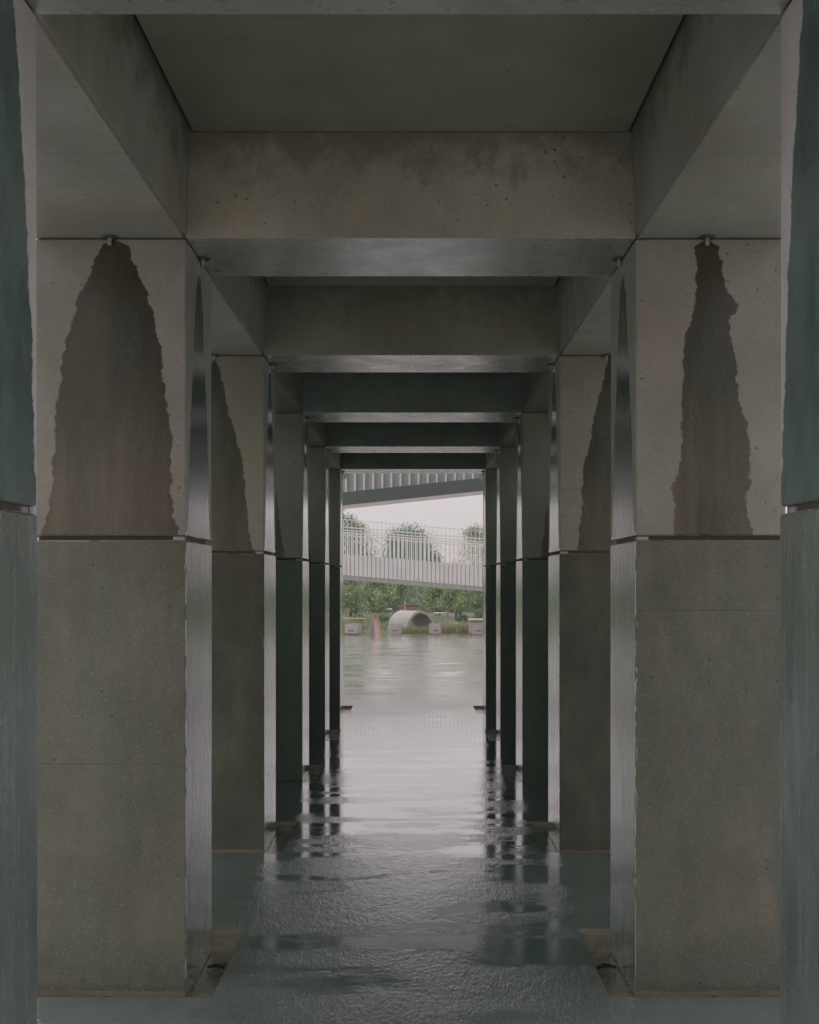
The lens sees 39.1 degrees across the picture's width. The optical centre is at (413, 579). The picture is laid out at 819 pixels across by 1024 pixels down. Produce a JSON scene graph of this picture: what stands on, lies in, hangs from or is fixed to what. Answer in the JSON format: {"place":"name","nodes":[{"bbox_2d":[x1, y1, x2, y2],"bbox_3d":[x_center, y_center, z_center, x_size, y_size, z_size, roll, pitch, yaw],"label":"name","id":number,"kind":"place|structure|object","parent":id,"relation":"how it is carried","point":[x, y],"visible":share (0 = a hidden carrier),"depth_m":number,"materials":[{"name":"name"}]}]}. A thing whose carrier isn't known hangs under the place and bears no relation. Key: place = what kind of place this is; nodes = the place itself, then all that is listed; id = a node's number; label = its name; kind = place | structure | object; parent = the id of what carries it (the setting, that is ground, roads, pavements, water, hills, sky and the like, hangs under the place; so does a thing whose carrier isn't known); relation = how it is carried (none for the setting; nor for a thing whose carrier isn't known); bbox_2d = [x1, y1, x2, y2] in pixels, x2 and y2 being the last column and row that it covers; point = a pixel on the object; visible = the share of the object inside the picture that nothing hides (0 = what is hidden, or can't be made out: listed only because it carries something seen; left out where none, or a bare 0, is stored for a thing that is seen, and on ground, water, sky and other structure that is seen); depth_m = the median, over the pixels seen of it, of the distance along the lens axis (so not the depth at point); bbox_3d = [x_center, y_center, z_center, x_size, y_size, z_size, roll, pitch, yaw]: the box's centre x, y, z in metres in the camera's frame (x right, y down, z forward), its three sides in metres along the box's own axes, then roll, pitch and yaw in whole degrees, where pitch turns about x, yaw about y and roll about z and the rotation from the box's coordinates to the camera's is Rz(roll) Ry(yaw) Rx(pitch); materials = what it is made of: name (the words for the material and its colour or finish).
{"place":"outdoors","nodes":[
{"label":"outdoors","id":0,"kind":"place"},
{"bbox_2d":[207,963,225,968],"bbox_3d":[-0.843,1.663,4.949,0.092,0.019,0.039,0,0,6],"label":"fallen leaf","id":1,"kind":"object","parent":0,"point":[215,965],"visible":0.94,"depth_m":4.95,"materials":[{"name":"brown plant"}]},
{"bbox_2d":[30,473,482,539],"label":"ramp","id":2,"kind":"structure","parent":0,"point":[367,489],"depth_m":18.03,"materials":[{"name":"grey concrete"}]},
{"bbox_2d":[37,634,779,1023],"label":"water","id":3,"kind":"structure","parent":0,"point":[411,864],"depth_m":5.98,"materials":[{"name":"grey liquid"}]},
{"bbox_2d":[0,0,36,1023],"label":"concrete pillar","id":4,"kind":"structure","parent":3,"relation":"on","point":[18,762],"depth_m":2.65,"materials":[{"name":"concrete"}]},
{"bbox_2d":[24,0,134,152],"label":"edge beam","id":5,"kind":"structure","parent":4,"relation":"on","point":[84,69],"depth_m":3.37,"materials":[{"name":"concrete"}]},
{"bbox_3d":[-0.013,-2.000,8.488,3.800,0.219,12.674,0,0,0],"label":"roof slab","id":6,"kind":"object","parent":5,"relation":"on","visible":0},
{"bbox_2d":[135,14,683,131],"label":"ceiling panel","id":7,"kind":"structure","parent":6,"relation":"attached to","point":[410,72],"depth_m":4.03,"materials":[{"name":"concrete"}]},
{"bbox_2d":[265,276,558,285],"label":"ceiling panel","id":8,"kind":"structure","parent":6,"relation":"attached to","point":[411,280],"depth_m":6.87,"materials":[{"name":"concrete"}]},
{"bbox_2d":[27,0,788,13],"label":"cross beam","id":9,"kind":"structure","parent":4,"relation":"on","point":[408,6],"depth_m":2.75,"materials":[{"name":"concrete"}]},
{"bbox_2d":[36,239,211,996],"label":"concrete pillar","id":10,"kind":"structure","parent":3,"relation":"on","point":[124,622],"depth_m":4.60,"materials":[{"name":"concrete"}]},
{"bbox_2d":[101,235,117,245],"bbox_3d":[-1.213,-1.350,4.590,0.068,0.034,0.067,0,0,0],"label":"drip spout","id":11,"kind":"object","parent":10,"relation":"attached to","point":[109,238],"visible":1,"depth_m":4.58,"materials":[{"name":"metal"}]},
{"bbox_2d":[36,15,242,320],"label":"edge beam","id":12,"kind":"structure","parent":10,"relation":"on","point":[138,189],"depth_m":4.16,"materials":[{"name":"concrete"}]},
{"bbox_2d":[197,257,210,266],"bbox_3d":[-0.899,-1.350,4.899,0.068,0.034,0.067,0,0,0],"label":"drip spout","id":13,"kind":"object","parent":10,"relation":"attached to","point":[202,260],"visible":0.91,"depth_m":4.89,"materials":[{"name":"metal"}]},
{"bbox_2d":[186,132,635,275],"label":"cross beam","id":14,"kind":"structure","parent":10,"relation":"on","point":[410,203],"depth_m":4.60,"materials":[{"name":"concrete"}]},
{"bbox_2d":[208,356,275,852],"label":"concrete pillar","id":15,"kind":"structure","parent":3,"relation":"on","point":[241,542],"depth_m":7.01,"materials":[{"name":"concrete"}]},
{"bbox_2d":[211,354,219,360],"bbox_3d":[-1.213,-1.350,6.993,0.068,0.034,0.067,0,0,0],"label":"drip spout","id":16,"kind":"object","parent":15,"relation":"attached to","point":[214,356],"visible":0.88,"depth_m":6.98,"materials":[{"name":"metal"}]},
{"bbox_2d":[211,276,290,393],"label":"edge beam","id":17,"kind":"structure","parent":15,"relation":"on","point":[244,335],"depth_m":6.64,"materials":[{"name":"concrete"}]},
{"bbox_2d":[269,363,276,369],"bbox_3d":[-0.899,-1.350,7.302,0.068,0.034,0.067,0,0,0],"label":"drip spout","id":18,"kind":"object","parent":15,"relation":"attached to","point":[272,365],"visible":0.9,"depth_m":7.29,"materials":[{"name":"metal"}]},
{"bbox_2d":[264,286,559,371],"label":"cross beam","id":19,"kind":"structure","parent":15,"relation":"on","point":[411,328],"depth_m":7.01,"materials":[{"name":"concrete"}]},
{"bbox_2d":[274,413,308,781],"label":"concrete pillar","id":20,"kind":"structure","parent":3,"relation":"on","point":[291,554],"depth_m":9.41,"materials":[{"name":"concrete"}]},
{"bbox_2d":[275,372,317,434],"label":"edge beam","id":21,"kind":"structure","parent":20,"relation":"on","point":[291,401],"depth_m":9.08,"materials":[{"name":"concrete"}]},
{"bbox_2d":[302,372,521,421],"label":"cross beam","id":22,"kind":"structure","parent":20,"relation":"on","point":[412,396],"depth_m":9.41,"materials":[{"name":"concrete"}]},
{"bbox_2d":[307,447,328,740],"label":"concrete pillar","id":23,"kind":"structure","parent":3,"relation":"on","point":[318,560],"depth_m":11.81,"materials":[{"name":"concrete"}]},
{"bbox_2d":[309,422,334,460],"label":"edge beam","id":24,"kind":"structure","parent":23,"relation":"on","point":[317,440],"depth_m":11.48,"materials":[{"name":"concrete"}]},
{"bbox_2d":[325,422,499,452],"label":"cross beam","id":25,"kind":"structure","parent":23,"relation":"on","point":[412,437],"depth_m":11.81,"materials":[{"name":"concrete"}]},
{"bbox_2d":[328,469,342,713],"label":"concrete pillar","id":26,"kind":"structure","parent":3,"relation":"on","point":[335,563],"depth_m":14.22,"materials":[{"name":"concrete"}]},
{"bbox_2d":[329,453,346,479],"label":"edge beam","id":27,"kind":"structure","parent":26,"relation":"on","point":[335,464],"depth_m":13.90,"materials":[{"name":"concrete"}]},
{"bbox_2d":[345,623,361,633],"bbox_3d":[-1.836,1.469,34.808,0.404,0.284,0.424,0,0,14],"label":"concrete block","id":28,"kind":"object","parent":3,"relation":"on","point":[353,628],"depth_m":34.63,"materials":[{"name":"grey concrete"}]},
{"bbox_2d":[370,617,380,635],"bbox_3d":[-1.133,1.376,34.000,0.240,0.534,0.260,0,0,-40],"label":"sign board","id":29,"kind":"object","parent":3,"relation":"on","point":[375,629],"visible":1,"depth_m":33.97,"materials":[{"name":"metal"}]},
{"bbox_2d":[389,623,401,632],"bbox_3d":[-0.569,1.470,34.908,0.366,0.280,0.424,0,0,4],"label":"concrete block","id":30,"kind":"object","parent":3,"relation":"on","point":[395,627],"depth_m":34.71,"materials":[{"name":"grey concrete"}]},
{"bbox_2d":[429,623,440,632],"bbox_3d":[0.636,1.470,34.908,0.308,0.280,0.424,0,0,-5],"label":"concrete block","id":31,"kind":"object","parent":3,"relation":"on","point":[434,627],"depth_m":34.71,"materials":[{"name":"grey concrete"}]},
{"bbox_2d":[468,623,482,633],"bbox_3d":[1.903,1.470,34.808,0.423,0.288,0.424,0,0,-12],"label":"concrete block","id":32,"kind":"object","parent":3,"relation":"on","point":[476,628],"depth_m":34.62,"materials":[{"name":"grey concrete"}]},
{"bbox_2d":[483,469,497,713],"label":"concrete pillar","id":33,"kind":"structure","parent":3,"relation":"on","point":[489,591],"depth_m":14.22,"materials":[{"name":"concrete"}]},
{"bbox_2d":[340,453,485,472],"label":"cross beam","id":34,"kind":"structure","parent":33,"relation":"on","point":[412,462],"depth_m":14.22,"materials":[{"name":"concrete"}]},
{"bbox_2d":[479,453,495,479],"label":"edge beam","id":35,"kind":"structure","parent":33,"relation":"on","point":[490,464],"depth_m":13.90,"materials":[{"name":"concrete"}]},
{"bbox_2d":[496,447,517,740],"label":"concrete pillar","id":36,"kind":"structure","parent":3,"relation":"on","point":[506,560],"depth_m":11.81,"materials":[{"name":"concrete"}]},
{"bbox_2d":[490,422,515,460],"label":"edge beam","id":37,"kind":"structure","parent":36,"relation":"on","point":[507,439],"depth_m":11.48,"materials":[{"name":"concrete"}]},
{"bbox_2d":[516,413,549,781],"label":"concrete pillar","id":38,"kind":"structure","parent":3,"relation":"on","point":[532,493],"depth_m":9.41,"materials":[{"name":"concrete"}]},
{"bbox_2d":[507,372,548,434],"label":"edge beam","id":39,"kind":"structure","parent":38,"relation":"on","point":[532,402],"depth_m":9.08,"materials":[{"name":"concrete"}]},
{"bbox_2d":[548,356,613,852],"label":"concrete pillar","id":40,"kind":"structure","parent":3,"relation":"on","point":[581,542],"depth_m":7.01,"materials":[{"name":"concrete"}]},
{"bbox_2d":[546,363,554,369],"bbox_3d":[0.873,-1.350,7.302,0.068,0.034,0.067,0,0,0],"label":"drip spout","id":41,"kind":"object","parent":40,"relation":"attached to","point":[551,365],"visible":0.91,"depth_m":7.29,"materials":[{"name":"metal"}]},
{"bbox_2d":[533,276,610,393],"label":"edge beam","id":42,"kind":"structure","parent":40,"relation":"on","point":[578,336],"depth_m":6.64,"materials":[{"name":"concrete"}]},
{"bbox_2d":[601,354,610,360],"bbox_3d":[1.168,-1.350,6.993,0.068,0.034,0.067,0,0,0],"label":"drip spout","id":43,"kind":"object","parent":40,"relation":"attached to","point":[606,356],"visible":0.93,"depth_m":6.98,"materials":[{"name":"metal"}]},
{"bbox_2d":[610,239,785,996],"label":"concrete pillar","id":44,"kind":"structure","parent":3,"relation":"on","point":[698,509],"depth_m":4.60,"materials":[{"name":"concrete"}]},
{"bbox_2d":[611,257,623,266],"bbox_3d":[0.873,-1.350,4.899,0.068,0.034,0.067,0,0,0],"label":"drip spout","id":45,"kind":"object","parent":44,"relation":"attached to","point":[618,260],"visible":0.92,"depth_m":4.89,"materials":[{"name":"metal"}]},
{"bbox_2d":[580,14,780,320],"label":"edge beam","id":46,"kind":"structure","parent":44,"relation":"on","point":[682,190],"depth_m":4.16,"materials":[{"name":"concrete"}]},
{"bbox_2d":[698,235,715,245],"bbox_3d":[1.168,-1.350,4.590,0.068,0.034,0.067,0,0,0],"label":"drip spout","id":47,"kind":"object","parent":44,"relation":"attached to","point":[707,238],"visible":1,"depth_m":4.58,"materials":[{"name":"metal"}]},
{"bbox_2d":[780,0,818,1023],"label":"concrete pillar","id":48,"kind":"structure","parent":3,"relation":"on","point":[799,761],"depth_m":2.65,"materials":[{"name":"concrete"}]},
{"bbox_2d":[685,0,792,152],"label":"edge beam","id":49,"kind":"structure","parent":48,"relation":"on","point":[734,78],"depth_m":3.37,"materials":[{"name":"concrete"}]},
{"bbox_2d":[343,596,474,633],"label":"ground","id":50,"kind":"structure","parent":0,"point":[468,614],"depth_m":53.52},
{"bbox_2d":[344,609,348,617],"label":"timber fence","id":51,"kind":"object","parent":50,"relation":"on","point":[346,610],"visible":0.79,"depth_m":50.00,"materials":[{"name":"wood"}]},
{"bbox_2d":[343,618,366,632],"bbox_3d":[-2.179,1.469,37.020,1.210,0.482,0.780,0,0,8],"label":"picnic table","id":52,"kind":"object","parent":50,"relation":"on","point":[361,623],"visible":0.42,"depth_m":36.81,"materials":[{"name":"brown wood"}]},
{"bbox_2d":[343,580,372,617],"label":"leafy tree","id":53,"kind":"object","parent":50,"relation":"on","point":[350,600],"visible":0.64,"depth_m":51.71,"materials":[{"name":"green plant"}]},
{"bbox_2d":[351,613,365,620],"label":"shrub","id":54,"kind":"object","parent":50,"relation":"on","point":[356,615],"visible":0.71,"depth_m":46.87,"materials":[{"name":"green plant"}]},
{"bbox_2d":[344,514,383,594],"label":"leafy tree","id":55,"kind":"object","parent":50,"relation":"on","point":[355,524],"visible":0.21,"depth_m":61.81,"materials":[{"name":"green plant"}]},
{"bbox_2d":[366,613,386,619],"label":"timber fence","id":56,"kind":"object","parent":50,"relation":"on","point":[370,614],"visible":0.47,"depth_m":49.00,"materials":[{"name":"wood"}]},
{"bbox_2d":[355,582,399,615],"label":"leafy tree","id":57,"kind":"object","parent":50,"relation":"on","point":[377,603],"visible":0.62,"depth_m":49.85,"materials":[{"name":"green plant"}]},
{"bbox_2d":[375,612,391,621],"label":"shrub","id":58,"kind":"object","parent":50,"relation":"on","point":[382,616],"visible":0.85,"depth_m":44.84,"materials":[{"name":"green plant"}]},
{"bbox_2d":[385,584,410,614],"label":"leafy tree","id":59,"kind":"object","parent":50,"relation":"on","point":[400,588],"visible":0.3,"depth_m":55.86,"materials":[{"name":"green plant"}]},
{"bbox_2d":[387,610,433,631],"bbox_3d":[-0.094,1.405,38.000,1.299,0.785,0.900,0,0,-45],"label":"concrete tube","id":60,"kind":"object","parent":50,"relation":"on","point":[421,619],"visible":0.68,"depth_m":37.88,"materials":[{"name":"grey concrete"}]},
{"bbox_2d":[405,604,419,610],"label":"garden hut","id":61,"kind":"object","parent":50,"relation":"on","point":[412,607],"visible":0.73,"depth_m":58.00,"materials":[{"name":"brown wood"}]},
{"bbox_2d":[342,519,483,590],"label":"ramp","id":62,"kind":"structure","parent":50,"relation":"on","point":[413,572],"depth_m":32.97,"materials":[{"name":"paint"}]},
{"bbox_2d":[343,581,482,612],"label":"hedge mass","id":63,"kind":"object","parent":50,"relation":"on","point":[411,597],"visible":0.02,"depth_m":60.53,"materials":[{"name":"green plant"}]},
{"bbox_2d":[379,522,446,602],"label":"leafy tree","id":64,"kind":"object","parent":50,"relation":"on","point":[409,530],"visible":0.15,"depth_m":84.30,"materials":[{"name":"green plant"}]},
{"bbox_2d":[420,586,452,617],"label":"leafy tree","id":65,"kind":"object","parent":50,"relation":"on","point":[432,598],"visible":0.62,"depth_m":51.77,"materials":[{"name":"green plant"}]},
{"bbox_2d":[431,615,450,620],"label":"timber fence","id":66,"kind":"object","parent":50,"relation":"on","point":[435,617],"visible":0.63,"depth_m":47.00,"materials":[{"name":"wood"}]},
{"bbox_2d":[434,612,447,618],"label":"garden shelter","id":67,"kind":"object","parent":50,"relation":"on","point":[441,613],"visible":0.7,"depth_m":50.33,"materials":[{"name":"white"}]},
{"bbox_2d":[437,588,480,617],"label":"leafy tree","id":68,"kind":"object","parent":50,"relation":"on","point":[459,602],"visible":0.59,"depth_m":49.83,"materials":[{"name":"green plant"}]},
{"bbox_2d":[456,614,469,622],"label":"shrub","id":69,"kind":"object","parent":50,"relation":"on","point":[462,617],"visible":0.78,"depth_m":43.91,"materials":[{"name":"green plant"}]},
{"bbox_2d":[452,523,482,565],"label":"leafy tree","id":70,"kind":"object","parent":50,"relation":"on","point":[470,534],"visible":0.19,"depth_m":65.92,"materials":[{"name":"green plant"}]},
{"bbox_2d":[466,591,482,615],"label":"leafy tree","id":71,"kind":"object","parent":50,"relation":"on","point":[478,604],"visible":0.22,"depth_m":53.71,"materials":[{"name":"green plant"}]},
{"bbox_2d":[469,619,482,623],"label":"wall","id":72,"kind":"structure","parent":50,"relation":"on","point":[476,621],"depth_m":40.00,"materials":[{"name":"concrete"}]},
{"bbox_2d":[472,609,482,618],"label":"shrub","id":73,"kind":"object","parent":50,"relation":"on","point":[478,613],"visible":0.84,"depth_m":45.91,"materials":[{"name":"green plant"}]},
{"bbox_2d":[343,618,474,630],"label":"tall grass","id":74,"kind":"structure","parent":0,"point":[366,621],"depth_m":42.70,"materials":[{"name":"green plant"}]},
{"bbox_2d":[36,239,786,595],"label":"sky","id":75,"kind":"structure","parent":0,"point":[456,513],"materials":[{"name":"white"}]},
{"bbox_2d":[400,623,430,633],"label":"tall grass","id":76,"kind":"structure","parent":0,"point":[412,630],"depth_m":35.81,"materials":[{"name":"green plant"}]},
{"bbox_2d":[438,618,458,633],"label":"tall grass","id":77,"kind":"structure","parent":0,"point":[449,628],"depth_m":36.02,"materials":[{"name":"green plant"}]},
{"bbox_2d":[455,619,473,633],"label":"tall grass","id":78,"kind":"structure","parent":0,"point":[462,627],"depth_m":36.00,"materials":[{"name":"green plant"}]},
{"bbox_2d":[596,963,615,968],"bbox_3d":[0.836,1.663,4.951,0.104,0.019,0.048,0,0,-6],"label":"fallen leaf","id":79,"kind":"object","parent":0,"point":[605,965],"visible":0.99,"depth_m":4.96,"materials":[{"name":"brown plant"}]}
]}

